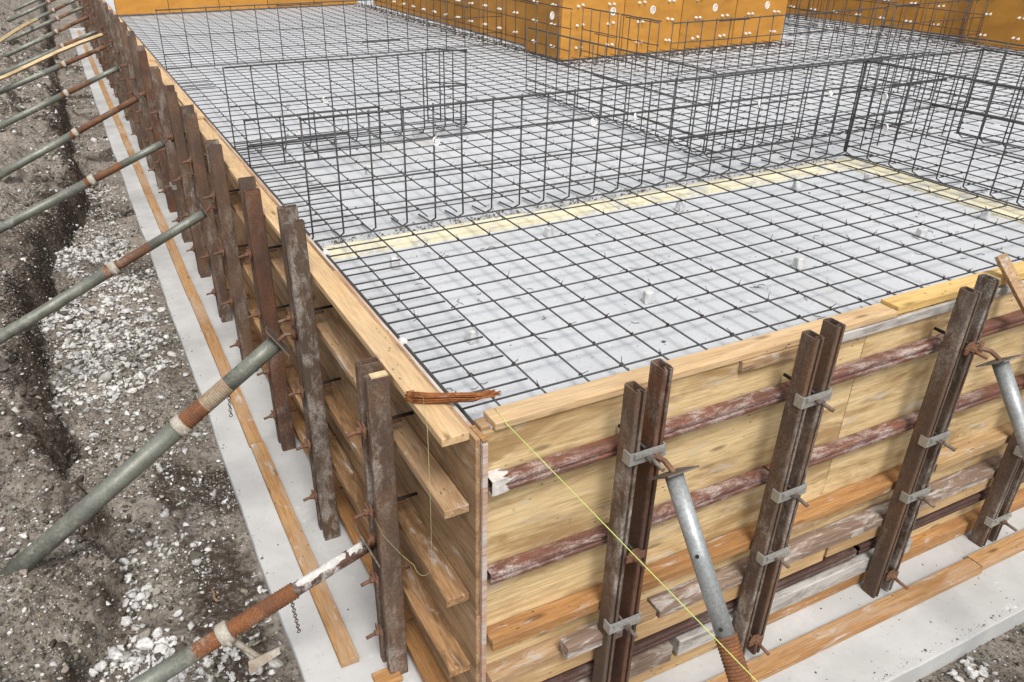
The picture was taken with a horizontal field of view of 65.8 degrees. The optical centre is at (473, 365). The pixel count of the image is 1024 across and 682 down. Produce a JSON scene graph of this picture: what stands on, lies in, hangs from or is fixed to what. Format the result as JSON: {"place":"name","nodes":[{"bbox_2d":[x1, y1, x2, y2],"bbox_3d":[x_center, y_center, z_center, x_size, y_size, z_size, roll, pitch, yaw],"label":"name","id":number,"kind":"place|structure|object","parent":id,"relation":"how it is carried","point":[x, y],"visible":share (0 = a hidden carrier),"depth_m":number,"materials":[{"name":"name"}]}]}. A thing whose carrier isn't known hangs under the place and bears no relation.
{"place":"outdoors","nodes":[
{"label":"outdoors","id":0,"kind":"place"},
{"bbox_2d":[0,0,1023,681],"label":"ground","id":1,"kind":"structure","parent":0,"point":[228,556],"depth_m":5.26,"materials":[{"name":"soil"}]},
{"bbox_2d":[0,140,95,672],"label":"earth clods","id":2,"kind":"object","parent":1,"relation":"on","point":[23,572],"visible":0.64,"depth_m":5.43,"materials":[{"name":"soil"}]},
{"bbox_2d":[0,41,113,94],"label":"adjustable prop","id":3,"kind":"object","parent":1,"relation":"on","point":[36,76],"visible":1,"depth_m":12.34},
{"bbox_2d":[0,62,125,128],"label":"adjustable prop","id":4,"kind":"object","parent":1,"relation":"on","point":[64,93],"visible":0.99,"depth_m":10.64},
{"bbox_2d":[0,5,131,228],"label":"grey gravel","id":5,"kind":"structure","parent":1,"relation":"on","point":[44,178],"depth_m":12.82,"materials":[{"name":"gravel"}]},
{"bbox_2d":[0,92,145,179],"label":"adjustable prop","id":6,"kind":"object","parent":1,"relation":"on","point":[73,133],"visible":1,"depth_m":8.98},
{"bbox_2d":[0,93,173,681],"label":"earth clods","id":7,"kind":"object","parent":1,"relation":"on","point":[63,645],"visible":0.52,"depth_m":4.87,"materials":[{"name":"soil"}]},
{"bbox_2d":[0,135,173,233],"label":"adjustable prop","id":8,"kind":"object","parent":1,"relation":"on","point":[90,180],"visible":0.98,"depth_m":7.29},
{"bbox_2d":[0,202,216,344],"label":"adjustable prop","id":9,"kind":"object","parent":1,"relation":"on","point":[62,299],"visible":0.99,"depth_m":5.64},
{"bbox_2d":[0,138,294,681],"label":"white gravel","id":10,"kind":"structure","parent":1,"relation":"on","point":[135,606],"depth_m":6.33,"materials":[{"name":"stone"}]},
{"bbox_2d":[0,185,296,681],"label":"grey gravel","id":11,"kind":"structure","parent":1,"relation":"on","point":[80,641],"depth_m":5.05,"materials":[{"name":"gravel"}]},
{"bbox_2d":[0,326,297,576],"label":"adjustable prop","id":12,"kind":"object","parent":1,"relation":"on","point":[102,494],"visible":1,"depth_m":4.03,"materials":[{"name":"metal"}]},
{"bbox_2d":[129,523,379,681],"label":"adjustable prop","id":13,"kind":"object","parent":1,"relation":"on","point":[224,633],"visible":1,"depth_m":3.41,"materials":[{"name":"metal"}]},
{"bbox_2d":[69,28,1023,681],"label":"footing","id":14,"kind":"object","parent":1,"relation":"on","point":[951,614],"visible":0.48,"depth_m":4.42,"materials":[{"name":"concrete"}]},
{"bbox_2d":[111,15,143,149],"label":"formwork post","id":15,"kind":"object","parent":14,"relation":"on","point":[120,51],"visible":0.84,"depth_m":11.84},
{"bbox_2d":[118,22,152,168],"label":"formwork post","id":16,"kind":"object","parent":14,"relation":"on","point":[128,64],"visible":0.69,"depth_m":10.90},
{"bbox_2d":[125,30,163,188],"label":"formwork post","id":17,"kind":"object","parent":14,"relation":"on","point":[136,77],"visible":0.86,"depth_m":10.09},
{"bbox_2d":[135,45,176,212],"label":"formwork post","id":18,"kind":"object","parent":14,"relation":"on","point":[155,129],"visible":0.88,"depth_m":9.30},
{"bbox_2d":[149,66,192,242],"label":"formwork post","id":19,"kind":"object","parent":14,"relation":"on","point":[161,111],"visible":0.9,"depth_m":8.42,"materials":[{"name":"metal"}]},
{"bbox_2d":[146,194,197,299],"bbox_3d":[-3.467,-1.438,8.974,0.099,0.043,3.492,-14,33,-22],"label":"kicker timber","id":20,"kind":"object","parent":14,"relation":"on","point":[184,277],"visible":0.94,"depth_m":8.54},
{"bbox_2d":[163,85,209,277],"bbox_3d":[-2.763,-1.746,7.688,0.293,1.862,0.153,-14,33,-22],"label":"formwork post","id":21,"kind":"object","parent":14,"relation":"on","point":[177,137],"visible":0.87,"depth_m":7.57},
{"bbox_2d":[181,105,231,322],"bbox_3d":[-2.271,-1.257,6.811,0.293,1.892,0.152,-14,33,-22],"label":"formwork post","id":22,"kind":"object","parent":14,"relation":"on","point":[197,158],"visible":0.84,"depth_m":6.70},
{"bbox_2d":[194,189,227,279],"bbox_3d":[-2.682,-1.398,8.117,0.019,0.823,1.797,-14,33,-22],"label":"plywood panel","id":23,"kind":"object","parent":14,"relation":"on","point":[218,232],"depth_m":7.84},
{"bbox_2d":[180,109,212,191],"bbox_3d":[-2.683,-2.128,7.695,0.019,0.858,1.797,-14,33,-22],"label":"plywood panel","id":24,"kind":"object","parent":23,"relation":"on","point":[208,175],"visible":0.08,"depth_m":7.45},
{"bbox_2d":[162,79,243,169],"bbox_3d":[-2.488,-2.219,7.020,0.109,0.039,3.696,-14,33,-22],"label":"top board","id":25,"kind":"object","parent":24,"relation":"attached to","point":[231,159],"visible":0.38,"depth_m":6.25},
{"bbox_2d":[189,295,261,447],"bbox_3d":[-2.107,-0.051,6.571,0.099,0.043,2.672,-14,33,-22],"label":"kicker timber","id":26,"kind":"object","parent":14,"relation":"on","point":[246,421],"visible":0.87,"depth_m":6.43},
{"bbox_2d":[203,139,259,371],"bbox_3d":[-1.821,-0.778,6.027,0.293,1.845,0.155,-14,33,-22],"label":"formwork post","id":27,"kind":"object","parent":14,"relation":"on","point":[220,194],"visible":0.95,"depth_m":5.89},
{"bbox_2d":[237,176,298,450],"bbox_3d":[-1.301,-0.268,5.097,0.293,1.892,0.157,-14,33,-22],"label":"formwork post","id":28,"kind":"object","parent":14,"relation":"on","point":[268,309],"visible":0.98,"depth_m":4.94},
{"bbox_2d":[251,441,358,667],"bbox_3d":[-1.064,1.013,4.727,0.098,0.043,2.052,-14,33,-22],"label":"kicker timber","id":29,"kind":"object","parent":14,"relation":"on","point":[337,632],"visible":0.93,"depth_m":4.54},
{"bbox_2d":[277,204,342,540],"bbox_3d":[-0.863,0.124,4.292,0.293,2.017,0.152,-14,33,-22],"label":"formwork post","id":30,"kind":"object","parent":14,"relation":"on","point":[300,316],"visible":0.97,"depth_m":4.15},
{"bbox_2d":[280,332,356,514],"bbox_3d":[-1.097,0.218,5.317,0.019,0.823,1.797,-14,33,-22],"label":"plywood panel","id":31,"kind":"object","parent":14,"relation":"on","point":[338,433],"depth_m":4.86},
{"bbox_2d":[255,177,344,398],"bbox_3d":[-1.099,-0.512,4.895,0.019,0.858,1.797,-14,33,-22],"label":"plywood panel","id":32,"kind":"object","parent":31,"relation":"on","point":[331,365],"visible":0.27,"depth_m":4.54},
{"bbox_2d":[236,211,468,518],"bbox_3d":[-0.864,-0.288,4.315,0.106,0.039,3.661,-14,33,-22],"label":"waler plank","id":33,"kind":"object","parent":32,"relation":"attached to","point":[445,495],"visible":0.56,"depth_m":3.25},
{"bbox_2d":[243,264,468,607],"bbox_3d":[-0.886,0.085,4.586,0.106,0.043,3.756,-14,33,-22],"label":"waler plank","id":34,"kind":"object","parent":32,"relation":"attached to","point":[447,583],"visible":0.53,"depth_m":3.48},
{"bbox_2d":[261,363,446,681],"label":"waler plank","id":35,"kind":"object","parent":31,"relation":"attached to","point":[423,660],"visible":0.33,"depth_m":4.44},
{"bbox_2d":[254,319,469,677],"bbox_3d":[-0.864,0.470,4.761,0.104,0.045,3.649,-14,33,-22],"label":"waler plank","id":36,"kind":"object","parent":31,"relation":"attached to","point":[452,657],"visible":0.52,"depth_m":3.72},
{"bbox_2d":[345,357,416,674],"bbox_3d":[-0.383,0.744,3.520,0.293,1.715,0.156,-14,33,-22],"label":"formwork post","id":37,"kind":"object","parent":14,"relation":"on","point":[374,428],"visible":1,"depth_m":3.38,"materials":[{"name":"wood"}]},
{"bbox_2d":[338,272,482,630],"bbox_3d":[-0.326,0.614,3.775,0.017,1.673,1.630,-14,33,-22],"label":"lining sheet","id":38,"kind":"object","parent":14,"relation":"on","point":[465,419],"visible":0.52,"depth_m":3.13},
{"bbox_2d":[350,446,479,681],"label":"plywood panel","id":39,"kind":"object","parent":14,"relation":"on","point":[462,620],"visible":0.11,"depth_m":3.47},
{"bbox_2d":[333,270,479,615],"bbox_3d":[-0.343,0.258,3.560,0.018,0.858,1.630,-14,33,-22],"label":"plywood panel","id":40,"kind":"object","parent":39,"relation":"on","point":[457,538],"visible":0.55,"depth_m":3.15,"materials":[{"name":"wood"}]},
{"bbox_2d":[229,166,469,446],"bbox_3d":[-0.868,-0.564,4.155,0.113,0.038,3.663,-14,33,-22],"label":"top board","id":41,"kind":"object","parent":40,"relation":"attached to","point":[445,426],"visible":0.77,"depth_m":3.31,"materials":[{"name":"wood"}]},
{"bbox_2d":[404,389,500,403],"bbox_3d":[-0.080,0.112,2.886,0.360,0.068,0.070,4,30,7],"label":"wire bundle","id":42,"kind":"object","parent":41,"relation":"on","point":[453,397],"visible":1,"depth_m":2.88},
{"bbox_2d":[470,425,487,681],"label":"corner batten","id":43,"kind":"object","parent":14,"relation":"on","point":[484,488],"visible":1,"depth_m":2.95,"materials":[{"name":"beige wood"}]},
{"bbox_2d":[105,0,1023,428],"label":"floor slab","id":44,"kind":"structure","parent":14,"relation":"on","point":[587,360],"depth_m":5.48,"materials":[{"name":"concrete"}]},
{"bbox_2d":[113,0,168,14],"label":"form panel","id":45,"kind":"object","parent":44,"relation":"on","point":[125,7],"visible":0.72,"depth_m":14.65,"materials":[{"name":"orange wood"}]},
{"bbox_2d":[117,3,552,89],"bbox_3d":[-2.693,-5.146,12.197,4.630,0.027,7.640,-14,33,-22],"label":"rebar mat","id":46,"kind":"object","parent":44,"relation":"on","point":[260,14],"visible":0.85,"depth_m":11.45,"materials":[{"name":"metal"}]},
{"bbox_2d":[155,0,502,69],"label":"rebar cage","id":47,"kind":"object","parent":46,"relation":"on","point":[302,28],"visible":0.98,"depth_m":9.81,"materials":[{"name":"metal"}]},
{"bbox_2d":[361,0,572,64],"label":"rebar cage","id":48,"kind":"object","parent":46,"relation":"on","point":[487,29],"visible":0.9,"depth_m":10.79,"materials":[{"name":"metal"}]},
{"bbox_2d":[222,49,466,151],"bbox_3d":[-1.009,-2.192,6.525,2.015,0.697,0.235,-14,33,-22],"label":"rebar cage","id":49,"kind":"object","parent":44,"relation":"on","point":[354,95],"visible":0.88,"depth_m":6.41,"materials":[{"name":"metal"}]},
{"bbox_2d":[322,199,617,259],"bbox_3d":[0.000,-0.855,4.908,2.020,0.012,0.200,-14,33,-22],"label":"edge board","id":50,"kind":"object","parent":44,"relation":"on","point":[432,237],"visible":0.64,"depth_m":4.87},
{"bbox_2d":[478,0,506,39],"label":"form panel","id":51,"kind":"object","parent":44,"relation":"on","point":[501,9],"visible":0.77,"depth_m":11.99,"materials":[{"name":"orange wood"}]},
{"bbox_2d":[507,0,525,44],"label":"form panel","id":52,"kind":"object","parent":44,"relation":"on","point":[520,23],"visible":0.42,"depth_m":11.42,"materials":[{"name":"orange wood"}]},
{"bbox_2d":[182,57,860,235],"bbox_3d":[0.086,-2.358,7.340,4.690,0.047,4.778,-14,33,-22],"label":"rebar mat","id":53,"kind":"object","parent":44,"relation":"on","point":[411,179],"visible":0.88,"depth_m":6.69,"materials":[{"name":"metal"}]},
{"bbox_2d":[243,106,381,168],"bbox_3d":[-1.175,-1.706,5.875,1.025,0.366,0.038,-14,33,-22],"label":"rebar cage","id":54,"kind":"object","parent":53,"relation":"on","point":[316,137],"visible":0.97,"depth_m":5.85,"materials":[{"name":"metal"}]},
{"bbox_2d":[525,0,557,57],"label":"form panel","id":55,"kind":"object","parent":44,"relation":"on","point":[533,9],"visible":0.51,"depth_m":10.42,"materials":[{"name":"orange wood"}]},
{"bbox_2d":[319,159,826,247],"bbox_3d":[0.919,-1.163,5.433,4.157,0.026,0.288,-14,33,-23],"label":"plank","id":56,"kind":"object","parent":44,"relation":"on","point":[577,201],"visible":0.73,"depth_m":5.27,"materials":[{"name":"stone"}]},
{"bbox_2d":[299,59,866,241],"bbox_3d":[0.926,-1.529,5.296,4.244,0.772,0.314,-14,33,-22],"label":"rebar cage","id":57,"kind":"object","parent":44,"relation":"on","point":[522,96],"visible":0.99,"depth_m":5.07,"materials":[{"name":"metal"}]},
{"bbox_2d":[556,0,624,59],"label":"form panel","id":58,"kind":"object","parent":44,"relation":"on","point":[564,18],"visible":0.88,"depth_m":10.16,"materials":[{"name":"orange wood"}]},
{"bbox_2d":[526,27,721,157],"bbox_3d":[1.248,-2.546,7.144,0.214,0.681,2.824,-14,33,-22],"label":"rebar cage","id":59,"kind":"object","parent":44,"relation":"on","point":[714,72],"visible":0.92,"depth_m":6.91,"materials":[{"name":"metal"}]},
{"bbox_2d":[620,0,682,54],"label":"form panel","id":60,"kind":"object","parent":44,"relation":"on","point":[667,13],"visible":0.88,"depth_m":10.55,"materials":[{"name":"orange wood"}]},
{"bbox_2d":[314,154,1023,424],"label":"rebar mat","id":61,"kind":"object","parent":44,"relation":"on","point":[472,375],"visible":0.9,"depth_m":4.24,"materials":[{"name":"metal"}]},
{"bbox_2d":[677,0,736,49],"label":"form panel","id":62,"kind":"object","parent":44,"relation":"on","point":[696,10],"visible":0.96,"depth_m":10.92,"materials":[{"name":"orange wood"}]},
{"bbox_2d":[602,161,847,209],"bbox_3d":[1.857,-1.314,5.694,2.104,0.012,0.200,-14,33,-22],"label":"edge board","id":63,"kind":"object","parent":44,"relation":"on","point":[681,194],"visible":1,"depth_m":5.63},
{"bbox_2d":[731,0,787,44],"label":"form panel","id":64,"kind":"object","parent":44,"relation":"on","point":[751,8],"visible":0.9,"depth_m":11.29,"materials":[{"name":"orange wood"}]},
{"bbox_2d":[571,30,1023,140],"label":"rebar mat","id":65,"kind":"object","parent":44,"relation":"on","point":[827,120],"visible":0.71,"depth_m":9.09,"materials":[{"name":"metal"}]},
{"bbox_2d":[667,6,887,74],"bbox_3d":[3.706,-3.918,9.464,3.361,0.579,0.045,-14,33,-22],"label":"rebar cage","id":66,"kind":"object","parent":65,"relation":"on","point":[756,36],"visible":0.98,"depth_m":9.41,"materials":[{"name":"metal"}]},
{"bbox_2d":[875,0,986,53],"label":"rebar cage","id":67,"kind":"object","parent":65,"relation":"on","point":[917,5],"visible":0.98,"depth_m":10.41,"materials":[{"name":"metal"}]},
{"bbox_2d":[865,25,1023,114],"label":"rebar cage","id":68,"kind":"object","parent":65,"relation":"on","point":[937,34],"visible":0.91,"depth_m":7.59,"materials":[{"name":"metal"}]},
{"bbox_2d":[683,50,930,154],"bbox_3d":[2.809,-2.207,6.561,2.358,0.672,0.285,-14,33,-22],"label":"rebar cage","id":69,"kind":"object","parent":44,"relation":"on","point":[787,100],"visible":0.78,"depth_m":6.39,"materials":[{"name":"metal"}]},
{"bbox_2d":[821,0,871,24],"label":"form panel","id":70,"kind":"object","parent":44,"relation":"on","point":[850,5],"visible":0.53,"depth_m":13.38,"materials":[{"name":"orange wood"}]},
{"bbox_2d":[867,0,925,31],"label":"form panel","id":71,"kind":"object","parent":44,"relation":"on","point":[910,14],"visible":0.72,"depth_m":12.60,"materials":[{"name":"orange wood"}]},
{"bbox_2d":[829,157,1023,223],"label":"edge board","id":72,"kind":"object","parent":44,"relation":"on","point":[979,201],"visible":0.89,"depth_m":5.54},
{"bbox_2d":[845,59,1023,207],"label":"rebar cage","id":73,"kind":"object","parent":44,"relation":"on","point":[964,78],"visible":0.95,"depth_m":5.41,"materials":[{"name":"metal"}]},
{"bbox_2d":[852,125,1023,201],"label":"rebar mat","id":74,"kind":"object","parent":44,"relation":"on","point":[961,172],"visible":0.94,"depth_m":6.03,"materials":[{"name":"metal"}]},
{"bbox_2d":[843,48,982,150],"bbox_3d":[3.479,-2.108,6.235,1.320,0.680,0.045,-14,33,-22],"label":"rebar cage","id":75,"kind":"object","parent":74,"relation":"on","point":[923,81],"visible":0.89,"depth_m":6.21,"materials":[{"name":"metal"}]},
{"bbox_2d":[919,0,968,37],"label":"form panel","id":76,"kind":"object","parent":44,"relation":"on","point":[961,8],"visible":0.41,"depth_m":11.97,"materials":[{"name":"orange wood"}]},
{"bbox_2d":[957,48,1023,148],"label":"rebar cage","id":77,"kind":"object","parent":44,"relation":"on","point":[1005,53],"visible":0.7,"depth_m":6.33,"materials":[{"name":"metal"}]},
{"bbox_2d":[962,0,1023,50],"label":"form panel","id":78,"kind":"object","parent":44,"relation":"on","point":[1003,20],"visible":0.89,"depth_m":10.94,"materials":[{"name":"orange wood"}]},
{"bbox_2d":[592,358,673,681],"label":"formwork post","id":79,"kind":"object","parent":14,"relation":"on","point":[641,426],"visible":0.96,"depth_m":3.06,"materials":[{"name":"metal"}]},
{"bbox_2d":[560,624,622,658],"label":"waler plank","id":80,"kind":"object","parent":79,"relation":"attached to","point":[581,642],"visible":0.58,"depth_m":3.35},
{"bbox_2d":[487,374,1023,585],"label":"waler pipe","id":81,"kind":"object","parent":79,"relation":"attached to","point":[535,558],"visible":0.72,"depth_m":3.44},
{"bbox_2d":[486,479,825,664],"bbox_3d":[0.882,1.119,3.745,1.895,0.817,0.019,-14,33,-22],"label":"plywood panel","id":82,"kind":"object","parent":14,"relation":"on","point":[553,591],"visible":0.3,"depth_m":3.49,"materials":[{"name":"wood"}]},
{"bbox_2d":[486,599,655,681],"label":"waler plank","id":83,"kind":"object","parent":82,"relation":"attached to","point":[525,661],"visible":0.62,"depth_m":3.38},
{"bbox_2d":[576,641,672,681],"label":"waler plank","id":84,"kind":"object","parent":82,"relation":"attached to","point":[651,658],"visible":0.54,"depth_m":3.75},
{"bbox_2d":[486,549,824,681],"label":"waler plank","id":85,"kind":"object","parent":82,"relation":"attached to","point":[643,630],"visible":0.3,"depth_m":3.65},
{"bbox_2d":[481,336,865,606],"bbox_3d":[0.880,0.392,3.324,1.895,0.857,0.020,-14,33,-22],"label":"plywood panel","id":86,"kind":"object","parent":82,"relation":"on","point":[531,516],"visible":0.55,"depth_m":3.19,"materials":[{"name":"wood"}]},
{"bbox_2d":[483,303,897,429],"bbox_3d":[0.952,-0.028,3.155,2.000,0.033,0.100,-14,33,-22],"label":"top board","id":87,"kind":"object","parent":86,"relation":"on","point":[546,404],"visible":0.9,"depth_m":3.06,"materials":[{"name":"wood"}]},
{"bbox_2d":[488,310,1023,496],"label":"waler pipe","id":88,"kind":"object","parent":86,"relation":"attached to","point":[501,480],"visible":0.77,"depth_m":3.19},
{"bbox_2d":[739,345,797,372],"bbox_3d":[1.211,-0.029,3.241,0.300,0.050,0.020,-14,33,-22],"label":"ledger board","id":89,"kind":"object","parent":86,"relation":"attached to","point":[746,365],"visible":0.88,"depth_m":3.23,"materials":[{"name":"brown wood"}]},
{"bbox_2d":[541,547,856,681],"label":"waler pipe","id":90,"kind":"object","parent":82,"relation":"attached to","point":[579,672],"visible":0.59,"depth_m":3.80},
{"bbox_2d":[486,465,932,651],"bbox_3d":[1.231,0.822,3.697,2.614,0.056,0.095,-14,33,-22],"label":"waler plank","id":91,"kind":"object","parent":82,"relation":"attached to","point":[536,621],"visible":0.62,"depth_m":3.53,"materials":[{"name":"wood"}]},
{"bbox_2d":[668,537,912,654],"bbox_3d":[1.702,1.169,4.161,1.630,0.103,0.094,-14,33,-22],"label":"waler plank","id":92,"kind":"object","parent":82,"relation":"attached to","point":[785,597],"visible":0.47,"depth_m":4.11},
{"bbox_2d":[629,639,717,681],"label":"waler plank","id":93,"kind":"object","parent":14,"relation":"on","point":[675,660],"visible":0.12,"depth_m":3.90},
{"bbox_2d":[733,317,845,655],"bbox_3d":[1.369,0.647,3.542,0.186,1.855,0.226,6,31,11],"label":"formwork post","id":94,"kind":"object","parent":14,"relation":"on","point":[810,391],"visible":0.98,"depth_m":3.41,"materials":[{"name":"metal"}]},
{"bbox_2d":[705,558,982,681],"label":"kicker timber","id":95,"kind":"object","parent":14,"relation":"on","point":[802,648],"visible":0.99,"depth_m":4.12,"materials":[{"name":"wood"}]},
{"bbox_2d":[766,488,1023,625],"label":"waler plank","id":96,"kind":"object","parent":14,"relation":"on","point":[938,535],"visible":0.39,"depth_m":4.60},
{"bbox_2d":[812,410,1009,536],"bbox_3d":[2.542,0.709,4.447,1.797,0.817,0.020,-14,33,-22],"label":"plywood panel","id":97,"kind":"object","parent":14,"relation":"on","point":[858,473],"visible":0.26,"depth_m":4.26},
{"bbox_2d":[647,452,1003,617],"bbox_3d":[3.314,0.501,4.686,5.540,0.048,0.103,-14,33,-22],"label":"waler plank","id":98,"kind":"object","parent":97,"relation":"attached to","point":[685,594],"visible":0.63,"depth_m":4.03,"materials":[{"name":"wood"}]},
{"bbox_2d":[826,279,1023,477],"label":"plywood panel","id":99,"kind":"object","parent":97,"relation":"on","point":[886,394],"visible":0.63,"depth_m":3.86,"materials":[{"name":"wood"}]},
{"bbox_2d":[842,280,1023,342],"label":"ledger board","id":100,"kind":"object","parent":99,"relation":"attached to","point":[866,330],"visible":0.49,"depth_m":3.54,"materials":[{"name":"white wood"}]},
{"bbox_2d":[880,261,1023,314],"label":"top board","id":101,"kind":"object","parent":99,"relation":"on","point":[922,297],"visible":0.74,"depth_m":3.62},
{"bbox_2d":[994,253,1023,314],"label":"loose batten","id":102,"kind":"object","parent":101,"relation":"attached to","point":[1010,274],"visible":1,"depth_m":3.72,"materials":[{"name":"brown wood"}]},
{"bbox_2d":[852,478,1023,554],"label":"waler pipe","id":103,"kind":"object","parent":97,"relation":"attached to","point":[865,546],"visible":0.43,"depth_m":4.47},
{"bbox_2d":[862,273,1000,597],"bbox_3d":[2.223,0.434,3.897,0.241,1.865,0.187,12,32,20],"label":"formwork post","id":104,"kind":"object","parent":14,"relation":"on","point":[958,350],"visible":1,"depth_m":3.78,"materials":[{"name":"metal"}]},
{"bbox_2d":[967,529,1023,569],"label":"kicker timber","id":105,"kind":"object","parent":14,"relation":"on","point":[998,552],"visible":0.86,"depth_m":4.57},
{"bbox_2d":[969,431,1023,546],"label":"formwork post","id":106,"kind":"object","parent":14,"relation":"on","point":[994,515],"visible":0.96,"depth_m":4.51,"materials":[{"name":"metal"}]},
{"bbox_2d":[648,451,751,681],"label":"adjustable prop","id":107,"kind":"object","parent":1,"relation":"on","point":[726,637],"visible":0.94,"depth_m":2.81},
{"bbox_2d":[975,341,1023,460],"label":"adjustable prop","id":108,"kind":"object","parent":1,"relation":"on","point":[1008,386],"visible":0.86,"depth_m":3.53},
{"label":"plywood panel","id":109,"kind":"object","parent":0,"visible":0},
{"bbox_2d":[824,477,993,556],"bbox_3d":[3.799,0.441,4.938,4.450,0.098,0.085,-14,33,-22],"label":"waler plank","id":110,"kind":"object","parent":109,"relation":"attached to","point":[875,532],"visible":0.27,"depth_m":4.34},
{"bbox_2d":[934,422,1012,471],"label":"waler plank","id":111,"kind":"object","parent":109,"relation":"attached to","point":[980,443],"visible":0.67,"depth_m":4.30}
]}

